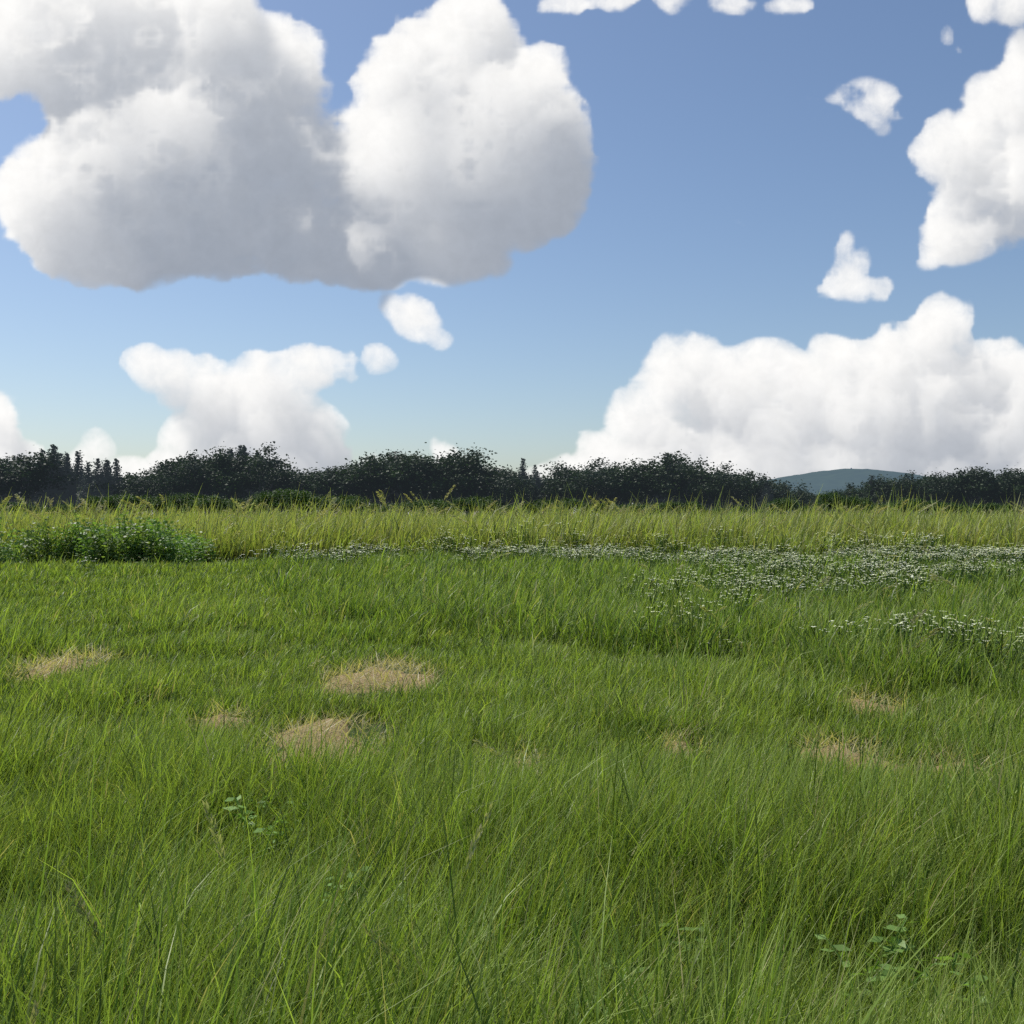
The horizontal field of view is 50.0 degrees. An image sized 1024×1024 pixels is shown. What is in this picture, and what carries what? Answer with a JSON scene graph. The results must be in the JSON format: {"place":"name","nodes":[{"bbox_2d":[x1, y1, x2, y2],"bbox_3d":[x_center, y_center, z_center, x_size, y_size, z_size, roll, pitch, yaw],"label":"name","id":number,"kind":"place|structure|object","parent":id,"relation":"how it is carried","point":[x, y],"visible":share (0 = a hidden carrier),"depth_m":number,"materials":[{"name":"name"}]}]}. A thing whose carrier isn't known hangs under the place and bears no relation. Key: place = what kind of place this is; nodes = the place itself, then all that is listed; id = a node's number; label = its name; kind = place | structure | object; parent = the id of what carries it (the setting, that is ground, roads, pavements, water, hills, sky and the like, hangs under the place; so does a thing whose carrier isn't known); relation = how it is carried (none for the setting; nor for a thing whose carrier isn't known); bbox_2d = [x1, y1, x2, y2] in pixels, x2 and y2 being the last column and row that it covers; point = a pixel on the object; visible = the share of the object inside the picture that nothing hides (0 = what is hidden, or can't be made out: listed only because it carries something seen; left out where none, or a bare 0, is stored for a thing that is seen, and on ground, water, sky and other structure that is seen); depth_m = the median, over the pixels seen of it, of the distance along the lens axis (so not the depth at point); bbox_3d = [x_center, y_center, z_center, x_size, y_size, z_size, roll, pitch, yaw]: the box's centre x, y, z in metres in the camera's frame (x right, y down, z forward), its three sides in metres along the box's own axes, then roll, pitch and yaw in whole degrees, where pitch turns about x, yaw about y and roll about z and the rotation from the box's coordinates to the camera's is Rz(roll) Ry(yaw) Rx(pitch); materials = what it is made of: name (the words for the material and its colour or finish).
{"place":"outdoors","nodes":[
{"label":"outdoors","id":0,"kind":"place"},
{"bbox_2d":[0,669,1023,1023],"bbox_3d":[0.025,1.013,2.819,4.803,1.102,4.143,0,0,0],"label":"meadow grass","id":1,"kind":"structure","parent":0,"point":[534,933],"depth_m":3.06,"materials":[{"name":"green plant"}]},
{"bbox_2d":[0,0,1023,515],"label":"sky","id":2,"kind":"structure","parent":0,"point":[729,176],"materials":[{"name":"blue"}]},
{"bbox_2d":[0,539,1023,1013],"bbox_3d":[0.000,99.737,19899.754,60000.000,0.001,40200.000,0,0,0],"label":"ground","id":3,"kind":"structure","parent":0,"point":[869,751],"depth_m":8.14,"materials":[{"name":"green plant"}]},
{"bbox_2d":[0,455,33,504],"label":"spruce","id":4,"kind":"object","parent":3,"relation":"on","point":[12,500],"visible":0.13,"depth_m":403.56,"materials":[{"name":"green plant"}]},
{"bbox_2d":[0,502,35,513],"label":"scrub","id":5,"kind":"object","parent":3,"relation":"on","point":[14,506],"visible":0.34,"depth_m":359.38,"materials":[{"name":"green plant"}]},
{"bbox_2d":[30,448,49,508],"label":"spruce","id":6,"kind":"object","parent":3,"relation":"on","point":[36,495],"visible":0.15,"depth_m":423.00,"materials":[{"name":"green plant"}]},
{"bbox_2d":[0,452,80,504],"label":"broadleaf","id":7,"kind":"object","parent":3,"relation":"on","point":[34,478],"visible":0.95,"depth_m":395.82,"materials":[{"name":"green plant"}]},
{"bbox_2d":[34,444,71,507],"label":"spruce","id":8,"kind":"object","parent":3,"relation":"on","point":[49,491],"visible":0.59,"depth_m":401.42,"materials":[{"name":"green plant"}]},
{"bbox_2d":[54,452,76,504],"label":"spruce","id":9,"kind":"object","parent":3,"relation":"on","point":[66,465],"visible":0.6,"depth_m":403.65,"materials":[{"name":"green plant"}]},
{"bbox_2d":[67,450,86,504],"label":"spruce","id":10,"kind":"object","parent":3,"relation":"on","point":[78,469],"visible":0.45,"depth_m":406.39,"materials":[{"name":"green plant"}]},
{"bbox_2d":[73,461,95,512],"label":"spruce","id":11,"kind":"object","parent":3,"relation":"on","point":[86,476],"visible":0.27,"depth_m":395.01,"materials":[{"name":"green plant"}]},
{"bbox_2d":[75,458,111,514],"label":"spruce","id":12,"kind":"object","parent":3,"relation":"on","point":[94,478],"visible":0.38,"depth_m":391.80,"materials":[{"name":"green plant"}]},
{"bbox_2d":[80,495,112,512],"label":"scrub","id":13,"kind":"object","parent":3,"relation":"on","point":[92,499],"visible":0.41,"depth_m":375.26,"materials":[{"name":"green plant"}]},
{"bbox_2d":[92,459,120,514],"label":"spruce","id":14,"kind":"object","parent":3,"relation":"on","point":[106,467],"visible":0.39,"depth_m":391.80,"materials":[{"name":"green plant"}]},
{"bbox_2d":[0,507,215,565],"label":"tall weeds","id":15,"kind":"object","parent":3,"relation":"on","point":[132,541],"visible":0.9,"depth_m":33.94,"materials":[{"name":"green plant"}]},
{"bbox_2d":[90,493,138,514],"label":"scrub","id":16,"kind":"object","parent":3,"relation":"on","point":[113,500],"visible":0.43,"depth_m":372.89,"materials":[{"name":"green plant"}]},
{"bbox_2d":[110,458,124,513],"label":"spruce","id":17,"kind":"object","parent":3,"relation":"on","point":[116,469],"visible":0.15,"depth_m":399.39,"materials":[{"name":"green plant"}]},
{"bbox_2d":[88,472,157,498],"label":"broadleaf","id":18,"kind":"object","parent":3,"relation":"on","point":[127,477],"visible":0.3,"depth_m":394.50,"materials":[{"name":"green plant"}]},
{"bbox_2d":[113,468,167,510],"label":"broadleaf","id":19,"kind":"object","parent":3,"relation":"on","point":[133,491],"visible":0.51,"depth_m":391.12,"materials":[{"name":"green plant"}]},
{"bbox_2d":[114,493,169,512],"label":"scrub","id":20,"kind":"object","parent":3,"relation":"on","point":[133,499],"visible":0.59,"depth_m":365.48,"materials":[{"name":"green plant"}]},
{"bbox_2d":[121,454,196,497],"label":"broadleaf","id":21,"kind":"object","parent":3,"relation":"on","point":[153,473],"visible":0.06,"depth_m":424.53,"materials":[{"name":"green plant"}]},
{"bbox_2d":[155,496,181,514],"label":"scrub","id":22,"kind":"object","parent":3,"relation":"on","point":[164,503],"visible":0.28,"depth_m":370.47,"materials":[{"name":"green plant"}]},
{"bbox_2d":[140,449,214,513],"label":"broadleaf","id":23,"kind":"object","parent":3,"relation":"on","point":[189,469],"visible":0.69,"depth_m":385.84,"materials":[{"name":"green plant"}]},
{"bbox_2d":[160,490,198,510],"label":"scrub","id":24,"kind":"object","parent":3,"relation":"on","point":[179,498],"visible":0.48,"depth_m":366.84,"materials":[{"name":"green plant"}]},
{"bbox_2d":[155,450,230,495],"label":"broadleaf","id":25,"kind":"object","parent":3,"relation":"on","point":[202,482],"visible":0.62,"depth_m":386.03,"materials":[{"name":"green plant"}]},
{"bbox_2d":[179,500,218,514],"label":"scrub","id":26,"kind":"object","parent":3,"relation":"on","point":[190,505],"visible":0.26,"depth_m":358.59,"materials":[{"name":"green plant"}]},
{"bbox_2d":[186,494,240,514],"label":"scrub","id":27,"kind":"object","parent":3,"relation":"on","point":[203,500],"visible":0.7,"depth_m":356.37,"materials":[{"name":"green plant"}]},
{"bbox_2d":[174,441,262,501],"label":"broadleaf","id":28,"kind":"object","parent":3,"relation":"on","point":[225,491],"visible":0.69,"depth_m":389.57,"materials":[{"name":"green plant"}]},
{"bbox_2d":[231,448,262,513],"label":"spruce","id":29,"kind":"object","parent":3,"relation":"on","point":[243,450],"visible":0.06,"depth_m":404.67,"materials":[{"name":"green plant"}]},
{"bbox_2d":[232,497,268,513],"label":"scrub","id":30,"kind":"object","parent":3,"relation":"on","point":[254,509],"visible":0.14,"depth_m":371.41,"materials":[{"name":"green plant"}]},
{"bbox_2d":[209,441,304,499],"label":"broadleaf","id":31,"kind":"object","parent":3,"relation":"on","point":[272,466],"visible":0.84,"depth_m":391.38,"materials":[{"name":"green plant"}]},
{"bbox_2d":[244,491,293,513],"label":"scrub","id":32,"kind":"object","parent":3,"relation":"on","point":[268,497],"visible":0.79,"depth_m":360.75,"materials":[{"name":"green plant"}]},
{"bbox_2d":[253,488,311,514],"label":"scrub","id":33,"kind":"object","parent":3,"relation":"on","point":[280,490],"visible":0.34,"depth_m":367.12,"materials":[{"name":"green plant"}]},
{"bbox_2d":[258,467,306,513],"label":"broadleaf","id":34,"kind":"object","parent":3,"relation":"on","point":[268,483],"visible":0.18,"depth_m":403.57,"materials":[{"name":"green plant"}]},
{"bbox_2d":[279,490,322,513],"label":"scrub","id":35,"kind":"object","parent":3,"relation":"on","point":[305,493],"visible":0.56,"depth_m":365.45,"materials":[{"name":"green plant"}]},
{"bbox_2d":[270,466,346,500],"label":"broadleaf","id":36,"kind":"object","parent":3,"relation":"on","point":[321,489],"visible":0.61,"depth_m":390.24,"materials":[{"name":"green plant"}]},
{"bbox_2d":[295,494,339,512],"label":"scrub","id":37,"kind":"object","parent":3,"relation":"on","point":[317,506],"visible":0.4,"depth_m":364.23,"materials":[{"name":"green plant"}]},
{"bbox_2d":[296,467,366,500],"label":"broadleaf","id":38,"kind":"object","parent":3,"relation":"on","point":[331,481],"visible":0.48,"depth_m":392.46,"materials":[{"name":"green plant"}]},
{"bbox_2d":[306,495,359,514],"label":"scrub","id":39,"kind":"object","parent":3,"relation":"on","point":[347,502],"visible":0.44,"depth_m":362.23,"materials":[{"name":"green plant"}]},
{"bbox_2d":[327,494,371,512],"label":"scrub","id":40,"kind":"object","parent":3,"relation":"on","point":[348,497],"visible":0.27,"depth_m":378.13,"materials":[{"name":"green plant"}]},
{"bbox_2d":[323,464,400,514],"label":"broadleaf","id":41,"kind":"object","parent":3,"relation":"on","point":[352,484],"visible":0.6,"depth_m":393.50,"materials":[{"name":"green plant"}]},
{"bbox_2d":[316,449,432,512],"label":"broadleaf","id":42,"kind":"object","parent":3,"relation":"on","point":[370,459],"visible":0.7,"depth_m":392.11,"materials":[{"name":"green plant"}]},
{"bbox_2d":[352,442,443,511],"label":"broadleaf","id":43,"kind":"object","parent":3,"relation":"on","point":[398,481],"visible":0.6,"depth_m":392.39,"materials":[{"name":"green plant"}]},
{"bbox_2d":[396,499,426,513],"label":"scrub","id":44,"kind":"object","parent":3,"relation":"on","point":[408,505],"visible":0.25,"depth_m":368.92,"materials":[{"name":"green plant"}]},
{"bbox_2d":[378,449,467,503],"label":"broadleaf","id":45,"kind":"object","parent":3,"relation":"on","point":[410,483],"visible":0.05,"depth_m":425.55,"materials":[{"name":"green plant"}]},
{"bbox_2d":[407,498,453,514],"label":"scrub","id":46,"kind":"object","parent":3,"relation":"on","point":[435,503],"visible":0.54,"depth_m":361.53,"materials":[{"name":"green plant"}]},
{"bbox_2d":[393,457,469,513],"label":"broadleaf","id":47,"kind":"object","parent":3,"relation":"on","point":[424,486],"visible":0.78,"depth_m":393.43,"materials":[{"name":"green plant"}]},
{"bbox_2d":[419,443,493,502],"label":"broadleaf","id":48,"kind":"object","parent":3,"relation":"on","point":[444,461],"visible":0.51,"depth_m":396.83,"materials":[{"name":"green plant"}]},
{"bbox_2d":[451,497,487,514],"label":"scrub","id":49,"kind":"object","parent":3,"relation":"on","point":[466,502],"visible":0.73,"depth_m":364.03,"materials":[{"name":"green plant"}]},
{"bbox_2d":[437,443,517,514],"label":"broadleaf","id":50,"kind":"object","parent":3,"relation":"on","point":[470,458],"visible":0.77,"depth_m":395.09,"materials":[{"name":"green plant"}]},
{"bbox_2d":[465,495,508,513],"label":"scrub","id":51,"kind":"object","parent":3,"relation":"on","point":[487,500],"visible":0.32,"depth_m":380.94,"materials":[{"name":"green plant"}]},
{"bbox_2d":[459,467,525,498],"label":"broadleaf","id":52,"kind":"object","parent":3,"relation":"on","point":[498,477],"visible":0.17,"depth_m":403.21,"materials":[{"name":"green plant"}]},
{"bbox_2d":[477,463,527,510],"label":"broadleaf","id":53,"kind":"object","parent":3,"relation":"on","point":[512,472],"visible":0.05,"depth_m":429.88,"materials":[{"name":"green plant"}]},
{"bbox_2d":[0,480,1023,561],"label":"tall grass","id":54,"kind":"structure","parent":3,"relation":"on","point":[990,530],"depth_m":40.91,"materials":[{"name":"green plant"}]},
{"bbox_2d":[0,484,1023,1023],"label":"meadow seed heads","id":55,"kind":"object","parent":3,"relation":"on","point":[222,850],"visible":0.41,"depth_m":37.24,"materials":[{"name":"plant"}]},
{"bbox_2d":[485,470,538,507],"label":"broadleaf","id":56,"kind":"object","parent":3,"relation":"on","point":[517,483],"visible":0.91,"depth_m":390.07,"materials":[{"name":"green plant"}]},
{"bbox_2d":[2,518,1023,681],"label":"meadow flowers","id":57,"kind":"object","parent":3,"relation":"on","point":[912,573],"visible":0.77,"depth_m":26.62,"materials":[{"name":"white plant"}]},
{"bbox_2d":[18,658,1012,779],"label":"bare soil patches","id":58,"kind":"object","parent":3,"relation":"on","point":[348,685],"visible":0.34,"depth_m":8.00,"materials":[{"name":"beige soil"}]},
{"bbox_2d":[1,640,1023,783],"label":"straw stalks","id":59,"kind":"object","parent":58,"relation":"on","point":[395,662],"visible":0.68,"depth_m":8.57,"materials":[{"name":"beige plant"}]},
{"bbox_2d":[512,458,529,513],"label":"spruce","id":60,"kind":"object","parent":3,"relation":"on","point":[522,467],"visible":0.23,"depth_m":425.48,"materials":[{"name":"green plant"}]},
{"bbox_2d":[526,470,547,514],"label":"spruce","id":61,"kind":"object","parent":3,"relation":"on","point":[537,476],"visible":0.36,"depth_m":394.43,"materials":[{"name":"green plant"}]},
{"bbox_2d":[523,499,556,513],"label":"scrub","id":62,"kind":"object","parent":3,"relation":"on","point":[538,503],"visible":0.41,"depth_m":382.74,"materials":[{"name":"green plant"}]},
{"bbox_2d":[521,478,566,504],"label":"broadleaf","id":63,"kind":"object","parent":3,"relation":"on","point":[541,490],"visible":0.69,"depth_m":392.23,"materials":[{"name":"green plant"}]},
{"bbox_2d":[524,461,584,502],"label":"broadleaf","id":64,"kind":"object","parent":3,"relation":"on","point":[556,467],"visible":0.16,"depth_m":404.90,"materials":[{"name":"green plant"}]},
{"bbox_2d":[556,498,591,513],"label":"scrub","id":65,"kind":"object","parent":3,"relation":"on","point":[568,501],"visible":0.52,"depth_m":371.90,"materials":[{"name":"green plant"}]},
{"bbox_2d":[540,459,633,513],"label":"broadleaf","id":66,"kind":"object","parent":3,"relation":"on","point":[577,490],"visible":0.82,"depth_m":388.64,"materials":[{"name":"green plant"}]},
{"bbox_2d":[223,767,987,1023],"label":"ground weeds","id":67,"kind":"object","parent":3,"relation":"on","point":[904,946],"visible":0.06,"depth_m":3.47,"materials":[{"name":"green plant"}]},
{"bbox_2d":[591,500,622,514],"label":"scrub","id":68,"kind":"object","parent":3,"relation":"on","point":[603,504],"visible":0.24,"depth_m":370.36,"materials":[{"name":"green plant"}]},
{"bbox_2d":[565,453,649,504],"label":"broadleaf","id":69,"kind":"object","parent":3,"relation":"on","point":[616,470],"visible":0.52,"depth_m":395.71,"materials":[{"name":"green plant"}]},
{"bbox_2d":[606,454,671,505],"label":"broadleaf","id":70,"kind":"object","parent":3,"relation":"on","point":[642,474],"visible":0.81,"depth_m":397.09,"materials":[{"name":"green plant"}]},
{"bbox_2d":[650,453,680,514],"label":"spruce","id":71,"kind":"object","parent":3,"relation":"on","point":[664,489],"visible":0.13,"depth_m":405.04,"materials":[{"name":"green plant"}]},
{"bbox_2d":[657,500,687,513],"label":"scrub","id":72,"kind":"object","parent":3,"relation":"on","point":[677,504],"visible":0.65,"depth_m":375.64,"materials":[{"name":"green plant"}]},
{"bbox_2d":[641,449,727,515],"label":"broadleaf","id":73,"kind":"object","parent":3,"relation":"on","point":[677,472],"visible":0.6,"depth_m":397.15,"materials":[{"name":"green plant"}]},
{"bbox_2d":[681,501,705,513],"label":"scrub","id":74,"kind":"object","parent":3,"relation":"on","point":[697,503],"visible":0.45,"depth_m":379.27,"materials":[{"name":"green plant"}]},
{"bbox_2d":[654,467,740,507],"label":"broadleaf","id":75,"kind":"object","parent":3,"relation":"on","point":[692,489],"visible":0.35,"depth_m":397.38,"materials":[{"name":"green plant"}]},
{"bbox_2d":[676,461,766,508],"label":"broadleaf","id":76,"kind":"object","parent":3,"relation":"on","point":[725,477],"visible":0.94,"depth_m":388.75,"materials":[{"name":"green plant"}]},
{"bbox_2d":[704,470,790,506],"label":"broadleaf","id":77,"kind":"object","parent":3,"relation":"on","point":[757,482],"visible":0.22,"depth_m":401.31,"materials":[{"name":"green plant"}]},
{"bbox_2d":[752,480,777,513],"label":"spruce","id":78,"kind":"object","parent":3,"relation":"on","point":[765,493],"visible":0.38,"depth_m":393.47,"materials":[{"name":"green plant"}]},
{"bbox_2d":[759,495,806,512],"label":"scrub","id":79,"kind":"object","parent":3,"relation":"on","point":[783,501],"visible":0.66,"depth_m":362.71,"materials":[{"name":"green plant"}]},
{"bbox_2d":[751,475,816,504],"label":"broadleaf","id":80,"kind":"object","parent":3,"relation":"on","point":[786,490],"visible":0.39,"depth_m":401.44,"materials":[{"name":"green plant"}]},
{"bbox_2d":[786,494,815,507],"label":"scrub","id":81,"kind":"object","parent":3,"relation":"on","point":[803,499],"visible":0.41,"depth_m":396.52,"materials":[{"name":"green plant"}]},
{"bbox_2d":[815,490,861,510],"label":"scrub","id":82,"kind":"object","parent":3,"relation":"on","point":[829,498],"visible":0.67,"depth_m":373.81,"materials":[{"name":"green plant"}]},
{"bbox_2d":[826,483,866,515],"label":"broadleaf","id":83,"kind":"object","parent":3,"relation":"on","point":[854,492],"visible":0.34,"depth_m":396.97,"materials":[{"name":"green plant"}]},
{"bbox_2d":[835,496,876,513],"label":"scrub","id":84,"kind":"object","parent":3,"relation":"on","point":[870,503],"visible":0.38,"depth_m":372.49,"materials":[{"name":"green plant"}]},
{"bbox_2d":[853,471,891,515],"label":"broadleaf","id":85,"kind":"object","parent":3,"relation":"on","point":[866,484],"visible":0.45,"depth_m":405.11,"materials":[{"name":"green plant"}]},
{"bbox_2d":[857,502,897,514],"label":"scrub","id":86,"kind":"object","parent":3,"relation":"on","point":[874,506],"visible":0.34,"depth_m":359.59,"materials":[{"name":"green plant"}]},
{"bbox_2d":[868,475,928,504],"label":"broadleaf","id":87,"kind":"object","parent":3,"relation":"on","point":[887,486],"visible":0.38,"depth_m":398.94,"materials":[{"name":"green plant"}]},
{"bbox_2d":[889,497,926,512],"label":"scrub","id":88,"kind":"object","parent":3,"relation":"on","point":[912,503],"visible":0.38,"depth_m":360.31,"materials":[{"name":"green plant"}]},
{"bbox_2d":[888,470,962,512],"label":"broadleaf","id":89,"kind":"object","parent":3,"relation":"on","point":[907,483],"visible":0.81,"depth_m":389.72,"materials":[{"name":"green plant"}]},
{"bbox_2d":[911,500,947,512],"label":"scrub","id":90,"kind":"object","parent":3,"relation":"on","point":[929,503],"visible":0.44,"depth_m":357.29,"materials":[{"name":"green plant"}]},
{"bbox_2d":[917,471,970,502],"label":"broadleaf","id":91,"kind":"object","parent":3,"relation":"on","point":[956,492],"visible":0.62,"depth_m":392.10,"materials":[{"name":"green plant"}]},
{"bbox_2d":[935,501,964,513],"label":"scrub","id":92,"kind":"object","parent":3,"relation":"on","point":[955,509],"visible":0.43,"depth_m":362.33,"materials":[{"name":"green plant"}]},
{"bbox_2d":[939,463,1012,506],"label":"broadleaf","id":93,"kind":"object","parent":3,"relation":"on","point":[983,484],"visible":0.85,"depth_m":389.76,"materials":[{"name":"green plant"}]},
{"bbox_2d":[960,503,993,515],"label":"scrub","id":94,"kind":"object","parent":3,"relation":"on","point":[975,506],"visible":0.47,"depth_m":369.97,"materials":[{"name":"green plant"}]},
{"bbox_2d":[970,473,1020,505],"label":"broadleaf","id":95,"kind":"object","parent":3,"relation":"on","point":[998,501],"visible":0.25,"depth_m":399.89,"materials":[{"name":"green plant"}]},
{"bbox_2d":[995,465,1023,507],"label":"broadleaf","id":96,"kind":"object","parent":3,"relation":"on","point":[1018,488],"visible":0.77,"depth_m":395.07,"materials":[{"name":"green plant"}]},
{"bbox_2d":[0,0,1023,516],"bbox_3d":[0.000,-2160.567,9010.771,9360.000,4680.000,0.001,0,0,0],"label":"cloud","id":97,"kind":"structure","parent":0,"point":[176,140],"depth_m":9012.36,"materials":[{"name":"white"}]},
{"bbox_2d":[9,502,1022,519],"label":"meadow grass","id":98,"kind":"structure","parent":0,"point":[510,513],"depth_m":101.29,"materials":[{"name":"green plant"}]},
{"bbox_2d":[706,469,976,516],"bbox_3d":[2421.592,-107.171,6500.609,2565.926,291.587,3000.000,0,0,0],"label":"hill","id":99,"kind":"structure","parent":0,"point":[836,479],"depth_m":5846.07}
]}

